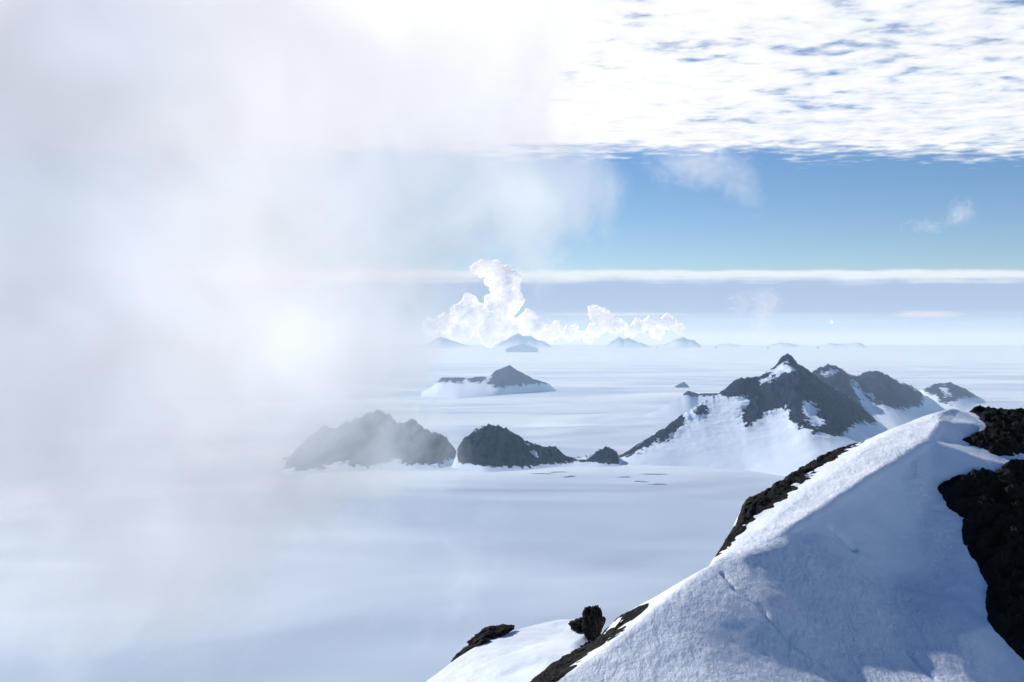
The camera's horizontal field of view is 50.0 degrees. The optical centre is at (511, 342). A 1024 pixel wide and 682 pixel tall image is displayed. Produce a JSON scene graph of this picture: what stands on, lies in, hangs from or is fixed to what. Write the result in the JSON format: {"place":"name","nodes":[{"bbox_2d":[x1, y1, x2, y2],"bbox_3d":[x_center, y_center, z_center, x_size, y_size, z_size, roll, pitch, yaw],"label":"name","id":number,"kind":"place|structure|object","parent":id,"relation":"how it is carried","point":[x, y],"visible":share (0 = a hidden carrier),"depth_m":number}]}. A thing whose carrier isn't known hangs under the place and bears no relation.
{"place":"outdoors","nodes":[
{"label":"outdoors","id":0,"kind":"place"},
{"bbox_2d":[278,409,455,474],"bbox_3d":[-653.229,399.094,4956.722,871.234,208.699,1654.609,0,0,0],"label":"rocky mountain","id":1,"kind":"structure","parent":0,"point":[377,439],"depth_m":4563.50},
{"bbox_2d":[422,337,470,348],"bbox_3d":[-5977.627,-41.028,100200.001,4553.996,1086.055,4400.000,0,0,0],"label":"distant mountain","id":2,"kind":"structure","parent":0,"point":[441,343],"depth_m":99045.05},
{"bbox_2d":[422,293,480,342],"bbox_3d":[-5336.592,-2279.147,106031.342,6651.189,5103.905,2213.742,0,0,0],"label":"cloud","id":3,"kind":"structure","parent":0,"point":[460,322],"depth_m":105510.60},
{"bbox_2d":[421,365,554,398],"bbox_3d":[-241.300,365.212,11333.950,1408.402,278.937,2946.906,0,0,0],"label":"rocky mountain","id":4,"kind":"structure","parent":0,"point":[508,379],"depth_m":10882.66},
{"bbox_2d":[470,259,526,347],"bbox_3d":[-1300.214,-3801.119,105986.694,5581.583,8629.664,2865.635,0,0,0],"label":"cloud","id":5,"kind":"structure","parent":0,"point":[501,305],"depth_m":105223.51},
{"bbox_2d":[0,345,1023,681],"bbox_3d":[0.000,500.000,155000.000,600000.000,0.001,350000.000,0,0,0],"label":"snow plain","id":6,"kind":"structure","parent":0,"point":[164,517],"depth_m":3356.61},
{"bbox_2d":[0,0,1023,344],"label":"sky","id":7,"kind":"structure","parent":0,"point":[173,172]},
{"bbox_2d":[506,344,537,351],"bbox_3d":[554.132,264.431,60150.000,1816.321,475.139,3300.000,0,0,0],"label":"distant mountain","id":8,"kind":"structure","parent":0,"point":[523,348],"depth_m":59380.96},
{"bbox_2d":[494,333,551,348],"bbox_3d":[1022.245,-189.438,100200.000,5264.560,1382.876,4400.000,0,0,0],"label":"distant mountain","id":9,"kind":"structure","parent":0,"point":[515,339],"depth_m":99227.48},
{"bbox_2d":[451,424,621,471],"bbox_3d":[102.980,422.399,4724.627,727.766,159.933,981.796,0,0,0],"label":"rocky mountain","id":10,"kind":"structure","parent":0,"point":[491,448],"depth_m":4493.54},
{"bbox_2d":[515,308,593,344],"bbox_3d":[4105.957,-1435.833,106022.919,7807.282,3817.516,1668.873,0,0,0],"label":"cloud","id":11,"kind":"structure","parent":0,"point":[539,327],"depth_m":105558.36},
{"bbox_2d":[587,304,627,337],"bbox_3d":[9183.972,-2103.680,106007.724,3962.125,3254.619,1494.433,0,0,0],"label":"cloud","id":12,"kind":"structure","parent":0,"point":[603,320],"depth_m":105556.56},
{"bbox_2d":[606,337,649,348],"bbox_3d":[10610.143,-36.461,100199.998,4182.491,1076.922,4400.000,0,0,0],"label":"distant mountain","id":13,"kind":"structure","parent":0,"point":[622,343],"depth_m":99062.01},
{"bbox_2d":[624,313,685,339],"bbox_3d":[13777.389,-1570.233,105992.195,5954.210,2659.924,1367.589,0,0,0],"label":"cloud","id":14,"kind":"structure","parent":0,"point":[656,326],"depth_m":105644.70},
{"bbox_2d":[657,337,701,348],"bbox_3d":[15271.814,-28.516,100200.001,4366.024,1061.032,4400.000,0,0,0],"label":"distant mountain","id":15,"kind":"structure","parent":0,"point":[681,343],"depth_m":99045.33},
{"bbox_2d":[644,391,717,417],"bbox_3d":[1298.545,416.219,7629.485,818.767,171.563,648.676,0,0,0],"label":"rocky mountain","id":16,"kind":"structure","parent":0,"point":[682,404],"depth_m":7502.88},
{"bbox_2d":[675,382,688,387],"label":"rocky mountain","id":17,"kind":"structure","parent":0,"point":[683,385],"depth_m":12340.00},
{"bbox_2d":[426,409,1023,681],"bbox_3d":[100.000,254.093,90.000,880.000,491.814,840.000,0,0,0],"label":"snow ridge","id":18,"kind":"structure","parent":0,"point":[857,563],"depth_m":102.27},
{"bbox_2d":[451,634,489,661],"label":"boulder","id":19,"kind":"object","parent":18,"relation":"on","point":[480,640],"visible":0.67,"depth_m":117.12},
{"bbox_2d":[466,624,514,644],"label":"boulder","id":20,"kind":"object","parent":18,"relation":"on","point":[494,632],"visible":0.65,"depth_m":118.31},
{"bbox_2d":[568,617,582,632],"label":"boulder","id":21,"kind":"object","parent":18,"relation":"on","point":[576,624],"visible":0.54,"depth_m":116.36},
{"bbox_2d":[530,603,648,681],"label":"rock outcrop","id":22,"kind":"object","parent":18,"relation":"on","point":[558,670],"visible":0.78,"depth_m":90.70},
{"bbox_2d":[582,605,605,641],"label":"boulder","id":23,"kind":"object","parent":18,"relation":"on","point":[593,620],"visible":0.97,"depth_m":114.06},
{"bbox_2d":[715,440,865,556],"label":"rock outcrop","id":24,"kind":"object","parent":18,"relation":"on","point":[762,501],"visible":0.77,"depth_m":117.93},
{"bbox_2d":[937,459,1023,659],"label":"rock outcrop","id":25,"kind":"object","parent":18,"relation":"on","point":[987,505],"visible":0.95,"depth_m":114.08},
{"bbox_2d":[962,405,1023,455],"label":"rock outcrop","id":26,"kind":"object","parent":18,"relation":"on","point":[1001,433],"visible":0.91,"depth_m":130.91},
{"bbox_2d":[715,343,741,348],"bbox_3d":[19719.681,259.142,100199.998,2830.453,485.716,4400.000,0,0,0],"label":"distant mountain","id":27,"kind":"structure","parent":0,"point":[728,346],"depth_m":99091.45},
{"bbox_2d":[618,353,887,476],"bbox_3d":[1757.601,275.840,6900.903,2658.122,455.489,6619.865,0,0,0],"label":"rocky mountain","id":28,"kind":"structure","parent":0,"point":[786,415],"depth_m":4650.45},
{"bbox_2d":[767,342,799,348],"bbox_3d":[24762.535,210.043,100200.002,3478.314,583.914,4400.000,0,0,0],"label":"distant mountain","id":29,"kind":"structure","parent":0,"point":[780,345],"depth_m":99141.81},
{"bbox_2d":[817,342,867,348],"bbox_3d":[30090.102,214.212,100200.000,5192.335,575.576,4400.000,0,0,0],"label":"distant mountain","id":30,"kind":"structure","parent":0,"point":[855,345],"depth_m":99032.77},
{"bbox_2d":[812,364,945,429],"bbox_3d":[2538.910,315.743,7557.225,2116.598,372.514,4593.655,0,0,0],"label":"rocky mountain","id":31,"kind":"structure","parent":0,"point":[887,401],"depth_m":6768.92},
{"bbox_2d":[920,382,988,411],"bbox_3d":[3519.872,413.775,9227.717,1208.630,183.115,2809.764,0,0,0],"label":"rocky mountain","id":32,"kind":"structure","parent":0,"point":[949,395],"depth_m":8778.91}
]}

